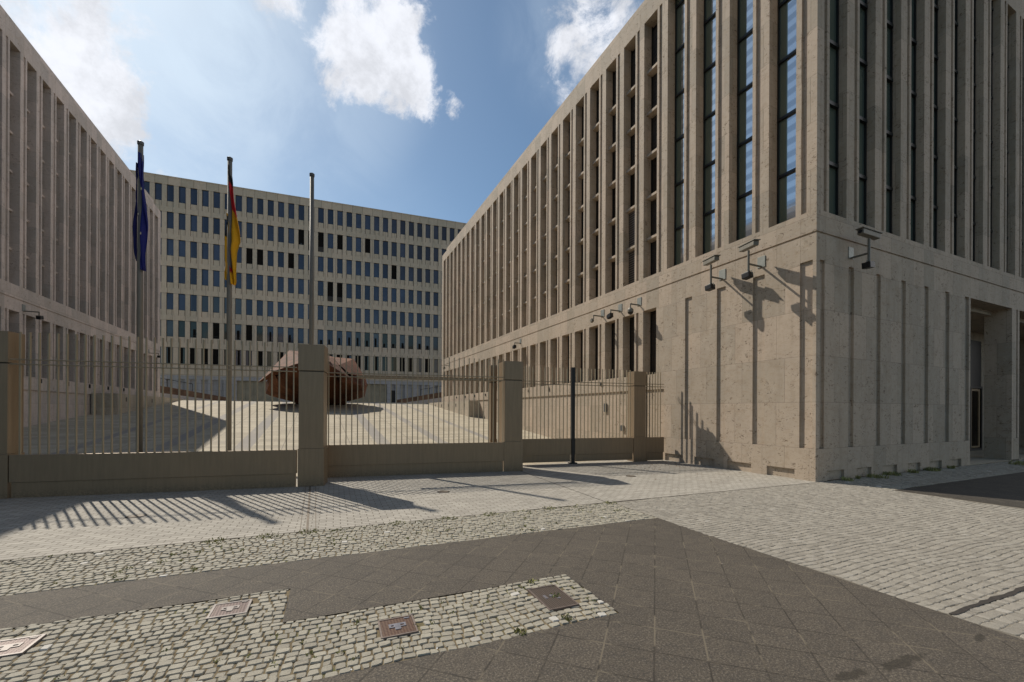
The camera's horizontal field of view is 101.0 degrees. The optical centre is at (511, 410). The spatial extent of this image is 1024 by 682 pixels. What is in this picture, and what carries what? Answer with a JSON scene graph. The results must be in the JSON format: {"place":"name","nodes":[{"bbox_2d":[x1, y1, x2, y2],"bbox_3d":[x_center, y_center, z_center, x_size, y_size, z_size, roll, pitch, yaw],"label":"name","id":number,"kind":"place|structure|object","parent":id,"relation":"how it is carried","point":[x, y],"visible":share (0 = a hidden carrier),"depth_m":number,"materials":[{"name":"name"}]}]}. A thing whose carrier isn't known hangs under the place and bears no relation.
{"place":"outdoors","nodes":[
{"label":"outdoors","id":0,"kind":"place"},
{"bbox_2d":[23,400,586,477],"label":"plaza paving","id":1,"kind":"structure","parent":0,"point":[391,413],"depth_m":21.55,"materials":[{"name":"stone"}]},
{"bbox_2d":[0,5,160,426],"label":"stone office wing","id":2,"kind":"structure","parent":1,"relation":"on","point":[68,263],"depth_m":21.48,"materials":[{"name":"beige stone"}]},
{"bbox_2d":[91,393,185,413],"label":"ramp wall","id":3,"kind":"structure","parent":1,"relation":"on","point":[107,404],"depth_m":24.59,"materials":[{"name":"stone"}]},
{"bbox_2d":[136,140,143,451],"bbox_3d":[-11.639,-3.413,13.197,0.260,10.056,0.260,0,0,-25],"label":"flagpole","id":4,"kind":"object","parent":1,"relation":"on","point":[139,331],"visible":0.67,"depth_m":13.14,"materials":[{"name":"metal"}]},
{"bbox_2d":[131,152,147,270],"bbox_3d":[-11.615,-6.210,13.174,0.362,3.657,0.247,0,0,2],"label":"blue flag","id":5,"kind":"object","parent":4,"relation":"hanging from","point":[144,220],"visible":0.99,"depth_m":13.13,"materials":[{"name":"fabric"}]},
{"bbox_2d":[160,378,225,400],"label":"sloping ramp","id":6,"kind":"structure","parent":1,"relation":"on","point":[183,394],"depth_m":42.21,"materials":[{"name":"grey concrete"}]},
{"bbox_2d":[226,156,232,450],"bbox_3d":[-9.368,-3.382,13.978,0.260,10.056,0.260,0,0,-25],"label":"flagpole","id":7,"kind":"object","parent":1,"relation":"on","point":[229,289],"visible":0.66,"depth_m":13.92,"materials":[{"name":"metal"}]},
{"bbox_2d":[224,165,240,284],"bbox_3d":[-9.253,-6.130,13.953,0.475,3.927,0.244,0,0,0],"label":"tricolour flag","id":8,"kind":"object","parent":7,"relation":"hanging from","point":[235,237],"visible":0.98,"depth_m":13.93,"materials":[{"name":"fabric"}]},
{"bbox_2d":[130,170,466,402],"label":"long office building","id":9,"kind":"structure","parent":1,"relation":"on","point":[377,283],"depth_m":65.61,"materials":[{"name":"stone"}]},
{"bbox_2d":[166,320,172,336],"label":"window","id":10,"kind":"structure","parent":9,"relation":"in","point":[169,323],"depth_m":60.30,"materials":[{"name":"blue glass"}]},
{"bbox_2d":[167,266,172,282],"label":"window","id":11,"kind":"structure","parent":9,"relation":"in","point":[169,268],"depth_m":60.31,"materials":[{"name":"blue glass"}]},
{"bbox_2d":[167,293,172,309],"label":"window","id":12,"kind":"structure","parent":9,"relation":"in","point":[169,295],"depth_m":60.32,"materials":[{"name":"blue glass"}]},
{"bbox_2d":[167,185,173,201],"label":"window","id":13,"kind":"structure","parent":9,"relation":"in","point":[170,188],"depth_m":60.31,"materials":[{"name":"blue glass"}]},
{"bbox_2d":[167,212,173,228],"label":"window","id":14,"kind":"structure","parent":9,"relation":"in","point":[170,215],"depth_m":60.33,"materials":[{"name":"blue glass"}]},
{"bbox_2d":[167,239,173,255],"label":"window","id":15,"kind":"structure","parent":9,"relation":"in","point":[170,242],"depth_m":60.33,"materials":[{"name":"blue glass"}]},
{"bbox_2d":[178,294,184,309],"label":"window","id":16,"kind":"structure","parent":9,"relation":"in","point":[181,297],"depth_m":60.79,"materials":[{"name":"blue glass"}]},
{"bbox_2d":[178,320,184,336],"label":"window","id":17,"kind":"structure","parent":9,"relation":"in","point":[181,324],"depth_m":60.79,"materials":[{"name":"blue glass"}]},
{"bbox_2d":[179,240,184,256],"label":"window","id":18,"kind":"structure","parent":9,"relation":"in","point":[181,243],"depth_m":60.77,"materials":[{"name":"blue glass"}]},
{"bbox_2d":[179,267,184,283],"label":"window","id":19,"kind":"structure","parent":9,"relation":"in","point":[181,269],"depth_m":60.79,"materials":[{"name":"blue glass"}]},
{"bbox_2d":[179,186,185,203],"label":"window","id":20,"kind":"structure","parent":9,"relation":"in","point":[182,190],"depth_m":60.80,"materials":[{"name":"blue glass"}]},
{"bbox_2d":[179,213,185,229],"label":"window","id":21,"kind":"structure","parent":9,"relation":"in","point":[182,217],"depth_m":60.80,"materials":[{"name":"blue glass"}]},
{"bbox_2d":[190,215,196,231],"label":"window","id":22,"kind":"structure","parent":9,"relation":"in","point":[193,227],"depth_m":61.26,"materials":[{"name":"blue glass"}]},
{"bbox_2d":[190,241,196,257],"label":"window","id":23,"kind":"structure","parent":9,"relation":"in","point":[193,245],"depth_m":61.26,"materials":[{"name":"blue glass"}]},
{"bbox_2d":[190,268,196,284],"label":"window","id":24,"kind":"structure","parent":9,"relation":"in","point":[193,272],"depth_m":61.26,"materials":[{"name":"blue glass"}]},
{"bbox_2d":[190,295,196,310],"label":"window","id":25,"kind":"structure","parent":9,"relation":"in","point":[193,298],"depth_m":61.28,"materials":[{"name":"blue glass"}]},
{"bbox_2d":[190,321,196,337],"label":"window","id":26,"kind":"structure","parent":9,"relation":"in","point":[193,325],"depth_m":61.28,"materials":[{"name":"blue glass"}]},
{"bbox_2d":[191,188,196,204],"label":"window","id":27,"kind":"structure","parent":9,"relation":"in","point":[193,191],"depth_m":61.25,"materials":[{"name":"blue glass"}]},
{"bbox_2d":[202,190,208,206],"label":"window","id":28,"kind":"structure","parent":9,"relation":"in","point":[205,194],"depth_m":61.76,"materials":[{"name":"blue glass"}]},
{"bbox_2d":[202,216,208,232],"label":"window","id":29,"kind":"structure","parent":9,"relation":"in","point":[205,220],"depth_m":61.76,"materials":[{"name":"blue glass"}]},
{"bbox_2d":[213,192,219,207],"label":"window","id":30,"kind":"structure","parent":9,"relation":"in","point":[216,204],"depth_m":62.23,"materials":[{"name":"blue glass"}]},
{"bbox_2d":[213,218,219,234],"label":"window","id":31,"kind":"structure","parent":9,"relation":"in","point":[216,222],"depth_m":62.23,"materials":[{"name":"blue glass"}]},
{"bbox_2d":[213,244,219,260],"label":"window","id":32,"kind":"structure","parent":9,"relation":"in","point":[216,248],"depth_m":62.23,"materials":[{"name":"blue glass"}]},
{"bbox_2d":[213,270,219,286],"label":"window","id":33,"kind":"structure","parent":9,"relation":"in","point":[216,274],"depth_m":62.23,"materials":[{"name":"blue glass"}]},
{"bbox_2d":[213,297,219,312],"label":"window","id":34,"kind":"structure","parent":9,"relation":"in","point":[216,300],"depth_m":62.24,"materials":[{"name":"blue glass"}]},
{"bbox_2d":[235,298,241,314],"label":"window","id":35,"kind":"structure","parent":9,"relation":"in","point":[238,302],"depth_m":63.19,"materials":[{"name":"blue glass"}]},
{"bbox_2d":[246,222,252,238],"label":"window","id":36,"kind":"structure","parent":9,"relation":"in","point":[249,226],"depth_m":63.66,"materials":[{"name":"blue glass"}]},
{"bbox_2d":[246,248,252,263],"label":"window","id":37,"kind":"structure","parent":9,"relation":"in","point":[249,252],"depth_m":63.67,"materials":[{"name":"black glass"}]},
{"bbox_2d":[237,381,277,400],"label":"wall","id":38,"kind":"structure","parent":9,"relation":"in","point":[253,383],"depth_m":64.00,"materials":[{"name":"grey concrete"}]},
{"bbox_2d":[267,276,273,291],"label":"window","id":39,"kind":"structure","parent":9,"relation":"in","point":[270,279],"depth_m":64.63,"materials":[{"name":"blue glass"}]},
{"bbox_2d":[349,384,386,402],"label":"wall","id":40,"kind":"structure","parent":9,"relation":"in","point":[371,386],"depth_m":70.00,"materials":[{"name":"grey concrete"}]},
{"bbox_2d":[309,172,314,344],"bbox_3d":[-7.074,-3.360,14.879,0.260,10.056,0.260,0,0,-25],"label":"flagpole","id":41,"kind":"object","parent":1,"relation":"on","point":[311,286],"visible":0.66,"depth_m":14.82,"materials":[{"name":"metal"}]},
{"bbox_2d":[259,350,366,404],"bbox_3d":[-16.422,-2.952,35.534,8.250,4.880,7.700,0,0,-25],"label":"faceted sculpture","id":42,"kind":"object","parent":1,"relation":"on","point":[296,388],"visible":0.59,"depth_m":34.38,"materials":[{"name":"metal"}]},
{"bbox_2d":[397,386,441,402],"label":"sloping ramp","id":43,"kind":"structure","parent":1,"relation":"on","point":[420,399],"depth_m":52.22,"materials":[{"name":"grey concrete"}]},
{"bbox_2d":[426,400,477,416],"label":"ramp wall","id":44,"kind":"structure","parent":1,"relation":"on","point":[456,406],"depth_m":33.33,"materials":[{"name":"stone"}]},
{"bbox_2d":[489,365,496,441],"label":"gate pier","id":45,"kind":"structure","parent":1,"relation":"on","point":[491,405],"depth_m":12.83,"materials":[{"name":"brown metal"}]},
{"bbox_2d":[442,0,1023,481],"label":"stone office wing","id":46,"kind":"structure","parent":1,"relation":"on","point":[672,146],"depth_m":13.37,"materials":[{"name":"travertine"},{"name":"dark metal"},{"name":"green tinted glass"}]},
{"bbox_2d":[542,148,546,295],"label":"window","id":47,"kind":"structure","parent":46,"relation":"in","point":[545,178],"depth_m":23.19,"materials":[{"name":"black glass"}]},
{"bbox_2d":[553,136,557,313],"bbox_3d":[2.422,-9.740,21.913,0.275,9.540,0.675,0,0,-25],"label":"window","id":48,"kind":"structure","parent":46,"relation":"in","point":[555,168],"depth_m":22.23,"materials":[{"name":"black glass"}]},
{"bbox_2d":[564,122,569,308],"bbox_3d":[2.906,-9.737,20.862,0.275,9.540,0.675,0,0,-25],"label":"window","id":49,"kind":"structure","parent":46,"relation":"in","point":[567,156],"depth_m":21.18,"materials":[{"name":"black glass"}]},
{"bbox_2d":[577,107,583,303],"bbox_3d":[3.389,-9.735,19.812,0.275,9.540,0.675,0,0,-25],"label":"window","id":50,"kind":"structure","parent":46,"relation":"in","point":[581,143],"depth_m":20.11,"materials":[{"name":"black glass"}]},
{"bbox_2d":[581,332,582,381],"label":"window","id":51,"kind":"structure","parent":46,"relation":"in","point":[581,332],"depth_m":20.10,"materials":[{"name":"black glass"}]},
{"bbox_2d":[592,90,598,296],"bbox_3d":[3.873,-9.733,18.761,0.275,9.540,0.675,0,0,-25],"label":"window","id":52,"kind":"structure","parent":46,"relation":"in","point":[596,128],"depth_m":19.04,"materials":[{"name":"black glass"}]},
{"bbox_2d":[595,328,597,379],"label":"window","id":53,"kind":"structure","parent":46,"relation":"in","point":[596,329],"depth_m":19.08,"materials":[{"name":"black glass"}]},
{"bbox_2d":[608,72,615,290],"bbox_3d":[4.356,-9.731,17.711,0.275,9.540,0.675,0,0,-25],"label":"window","id":54,"kind":"structure","parent":46,"relation":"in","point":[612,112],"depth_m":17.96,"materials":[{"name":"black glass"}]},
{"bbox_2d":[611,323,614,378],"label":"window","id":55,"kind":"structure","parent":46,"relation":"in","point":[613,324],"depth_m":17.99,"materials":[{"name":"black glass"}]},
{"bbox_2d":[626,51,635,283],"bbox_3d":[4.840,-9.729,16.660,0.275,9.540,0.675,0,0,-25],"label":"window","id":56,"kind":"structure","parent":46,"relation":"in","point":[631,93],"depth_m":16.86,"materials":[{"name":"black glass"}]},
{"bbox_2d":[630,317,633,371],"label":"window","id":57,"kind":"structure","parent":46,"relation":"in","point":[631,319],"depth_m":16.90,"materials":[{"name":"black glass"}]},
{"bbox_2d":[646,27,656,274],"bbox_3d":[5.323,-9.727,15.609,0.275,9.540,0.675,0,0,-25],"label":"window","id":58,"kind":"structure","parent":46,"relation":"in","point":[652,114],"depth_m":15.83,"materials":[{"name":"black glass"}]},
{"bbox_2d":[650,311,655,373],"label":"window","id":59,"kind":"structure","parent":46,"relation":"in","point":[652,314],"depth_m":15.85,"materials":[{"name":"black glass"}]},
{"bbox_2d":[674,0,684,265],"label":"window","id":60,"kind":"structure","parent":46,"relation":"in","point":[679,4],"depth_m":14.73,"materials":[{"name":"blue glass"}]},
{"bbox_2d":[703,0,715,253],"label":"window","id":61,"kind":"structure","parent":46,"relation":"in","point":[709,71],"depth_m":13.60,"materials":[{"name":"blue glass"}]},
{"bbox_2d":[702,255,725,291],"bbox_3d":[6.075,-4.070,12.504,0.638,0.983,0.738,0,0,-3],"label":"security camera","id":62,"kind":"object","parent":46,"relation":"attached to","point":[710,261],"visible":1,"depth_m":12.50,"materials":[{"name":"paint"}]},
{"bbox_2d":[736,0,752,240],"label":"window","id":63,"kind":"structure","parent":46,"relation":"in","point":[744,7],"depth_m":12.47,"materials":[{"name":"blue glass"}]},
{"bbox_2d":[737,239,764,279],"bbox_3d":[6.572,-4.057,11.371,0.675,0.983,0.738,0,0,-3],"label":"security camera","id":64,"kind":"object","parent":46,"relation":"attached to","point":[747,246],"visible":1,"depth_m":11.36,"materials":[{"name":"paint"}]},
{"bbox_2d":[777,0,796,223],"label":"window","id":65,"kind":"structure","parent":46,"relation":"in","point":[786,20],"depth_m":11.35,"materials":[{"name":"blue glass"}]},
{"bbox_2d":[829,0,838,215],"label":"window","id":66,"kind":"structure","parent":46,"relation":"in","point":[834,4],"depth_m":10.99,"materials":[{"name":"black glass"}]},
{"bbox_2d":[859,0,867,224],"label":"window","id":67,"kind":"structure","parent":46,"relation":"in","point":[863,3],"depth_m":11.55,"materials":[{"name":"black glass"}]},
{"bbox_2d":[848,226,882,268],"bbox_3d":[8.882,-4.043,10.686,0.752,0.974,0.531,0,0,-25],"label":"security camera","id":68,"kind":"object","parent":46,"relation":"attached to","point":[870,234],"visible":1,"depth_m":10.53,"materials":[{"name":"paint"}]},
{"bbox_2d":[886,0,893,233],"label":"window","id":69,"kind":"structure","parent":46,"relation":"in","point":[889,109],"depth_m":12.10,"materials":[{"name":"black glass"}]},
{"bbox_2d":[911,0,916,241],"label":"window","id":70,"kind":"structure","parent":46,"relation":"in","point":[914,2],"depth_m":12.66,"materials":[{"name":"black glass"}]},
{"bbox_2d":[933,0,938,248],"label":"window","id":71,"kind":"structure","parent":46,"relation":"in","point":[936,8],"depth_m":13.22,"materials":[{"name":"black glass"}]},
{"bbox_2d":[954,0,957,255],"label":"window","id":72,"kind":"structure","parent":46,"relation":"in","point":[956,1],"depth_m":13.77,"materials":[{"name":"black glass"}]},
{"bbox_2d":[973,0,976,261],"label":"window","id":73,"kind":"structure","parent":46,"relation":"in","point":[975,39],"depth_m":14.32,"materials":[{"name":"black glass"}]},
{"bbox_2d":[970,340,982,450],"bbox_3d":[20.786,-0.684,18.946,1.200,4.950,0.120,0,0,-25],"label":"door","id":74,"kind":"structure","parent":46,"relation":"in","point":[976,394],"depth_m":18.98,"materials":[{"name":"black metal"}]},
{"bbox_2d":[990,1,993,266],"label":"window","id":75,"kind":"structure","parent":46,"relation":"in","point":[992,9],"depth_m":14.87,"materials":[{"name":"black glass"}]},
{"bbox_2d":[1006,16,1008,272],"bbox_3d":[17.791,-9.672,15.293,0.760,9.540,0.100,0,0,-25],"label":"window","id":76,"kind":"structure","parent":46,"relation":"in","point":[1008,16],"depth_m":15.42,"materials":[{"name":"black glass"}]},
{"bbox_2d":[1021,36,1023,277],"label":"window","id":77,"kind":"structure","parent":46,"relation":"in","point":[1023,36],"depth_m":15.97,"materials":[{"name":"black glass"}]},
{"bbox_2d":[0,503,632,681],"bbox_3d":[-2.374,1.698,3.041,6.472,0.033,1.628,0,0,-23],"label":"mosaic cobbles","id":78,"kind":"object","parent":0,"point":[113,652],"visible":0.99,"depth_m":3.15,"materials":[{"name":"stone"}]},
{"bbox_2d":[0,634,46,658],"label":"access cover","id":79,"kind":"object","parent":78,"relation":"in","point":[20,646],"visible":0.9,"depth_m":3.02,"materials":[{"name":"metal"}]},
{"bbox_2d":[206,599,252,620],"bbox_3d":[-2.397,1.698,3.590,0.294,0.042,0.284,0,0,-25],"label":"access cover","id":80,"kind":"object","parent":78,"relation":"in","point":[226,609],"visible":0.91,"depth_m":3.58,"materials":[{"name":"metal"}]},
{"bbox_2d":[2,501,628,679],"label":"weeds","id":81,"kind":"object","parent":78,"relation":"on","point":[487,601],"visible":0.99,"depth_m":4.71,"materials":[{"name":"green plant"}]},
{"bbox_2d":[0,502,655,595],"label":"strip cobbles","id":82,"kind":"object","parent":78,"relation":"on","point":[540,523],"visible":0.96,"depth_m":5.17,"materials":[{"name":"stone"}]},
{"bbox_2d":[378,614,418,639],"bbox_3d":[-0.898,1.705,3.311,0.284,0.042,0.294,0,0,-25],"label":"access cover","id":83,"kind":"object","parent":78,"relation":"in","point":[396,626],"visible":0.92,"depth_m":3.29,"materials":[{"name":"metal"}]},
{"bbox_2d":[527,584,578,610],"bbox_3d":[0.368,1.711,3.849,0.310,0.042,0.460,0,0,-25],"label":"access cover","id":84,"kind":"object","parent":78,"relation":"in","point":[546,598],"visible":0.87,"depth_m":3.81,"materials":[{"name":"metal"}]},
{"bbox_2d":[0,0,643,222],"label":"sky","id":85,"kind":"structure","parent":0,"point":[413,107],"materials":[{"name":"blue"}]},
{"bbox_2d":[0,460,822,560],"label":"block paving","id":86,"kind":"structure","parent":0,"point":[34,527],"depth_m":7.75,"materials":[{"name":"white stone"}]},
{"bbox_2d":[0,331,24,498],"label":"gate pier","id":87,"kind":"structure","parent":86,"relation":"on","point":[9,401],"depth_m":8.01,"materials":[{"name":"beige stone"}]},
{"bbox_2d":[9,332,296,497],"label":"sliding gate","id":88,"kind":"structure","parent":86,"relation":"on","point":[39,474],"depth_m":8.57,"materials":[{"name":"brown metal"}]},
{"bbox_2d":[300,486,315,531],"bbox_3d":[-3.658,1.680,7.622,0.208,0.001,3.901,0,0,-25],"label":"paving strip","id":89,"kind":"object","parent":86,"relation":"on","point":[307,525],"visible":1,"depth_m":7.12,"materials":[{"name":"stone"}]},
{"bbox_2d":[298,344,327,486],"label":"gate pier","id":90,"kind":"structure","parent":86,"relation":"on","point":[312,432],"depth_m":9.41,"materials":[{"name":"beige stone"}]},
{"bbox_2d":[327,353,503,477],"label":"sliding gate","id":91,"kind":"structure","parent":86,"relation":"on","point":[368,459],"depth_m":11.17,"materials":[{"name":"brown metal"}]},
{"bbox_2d":[499,361,522,471],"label":"gate pier","id":92,"kind":"structure","parent":86,"relation":"on","point":[513,414],"depth_m":11.89,"materials":[{"name":"beige stone"}]},
{"bbox_2d":[568,367,576,463],"bbox_3d":[1.972,0.149,13.690,0.260,3.120,0.180,0,0,-16],"label":"gate post","id":93,"kind":"object","parent":86,"relation":"on","point":[572,432],"visible":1,"depth_m":13.64,"materials":[{"name":"black metal"}]},
{"bbox_2d":[522,366,570,462],"bbox_3d":[1.006,0.119,13.432,1.860,3.030,0.100,0,0,-16],"label":"gate leaf","id":94,"kind":"object","parent":93,"relation":"attached to","point":[551,449],"visible":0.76,"depth_m":13.42,"materials":[{"name":"brown metal"}]},
{"bbox_2d":[627,371,645,461],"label":"gate pier","id":95,"kind":"structure","parent":86,"relation":"on","point":[638,414],"depth_m":14.32,"materials":[{"name":"beige stone"}]},
{"bbox_2d":[575,368,633,460],"bbox_3d":[3.063,0.128,14.003,2.130,3.030,0.100,0,0,-16],"label":"gate leaf","id":96,"kind":"object","parent":95,"relation":"attached to","point":[599,449],"visible":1,"depth_m":13.96,"materials":[{"name":"brown metal"}]},
{"bbox_2d":[646,372,663,460],"bbox_3d":[4.894,0.196,14.537,0.695,3.050,0.150,0,0,-16],"label":"fence panel","id":97,"kind":"object","parent":86,"relation":"on","point":[654,448],"visible":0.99,"depth_m":14.48,"materials":[{"name":"brown metal"}]},
{"bbox_2d":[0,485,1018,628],"bbox_3d":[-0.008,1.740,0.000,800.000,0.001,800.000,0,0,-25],"label":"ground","id":98,"kind":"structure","parent":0,"point":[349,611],"depth_m":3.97,"materials":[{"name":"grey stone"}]},
{"bbox_2d":[0,518,1023,681],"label":"slab pavement","id":99,"kind":"structure","parent":0,"point":[688,605],"depth_m":3.62,"materials":[{"name":"grey stone"}]},
{"bbox_2d":[611,459,1023,639],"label":"sett bed","id":100,"kind":"object","parent":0,"point":[899,549],"visible":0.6,"depth_m":5.31,"materials":[{"name":"grey stone"}]},
{"bbox_2d":[617,481,1023,637],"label":"pale setts","id":101,"kind":"structure","parent":100,"relation":"on","point":[761,503],"depth_m":5.85,"materials":[{"name":"stone"}]},
{"bbox_2d":[949,586,1023,614],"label":"asphalt joint","id":102,"kind":"object","parent":101,"relation":"on","point":[989,599],"visible":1,"depth_m":3.81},
{"bbox_2d":[826,459,1023,489],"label":"wall setts","id":103,"kind":"structure","parent":100,"relation":"on","point":[925,477],"depth_m":11.27,"materials":[{"name":"stone"}]},
{"bbox_2d":[840,459,1023,480],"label":"wall weeds","id":104,"kind":"object","parent":103,"relation":"on","point":[929,468],"depth_m":11.54,"materials":[{"name":"green plant"}]},
{"bbox_2d":[898,472,1023,507],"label":"side pavement","id":105,"kind":"structure","parent":0,"point":[1006,489],"depth_m":9.27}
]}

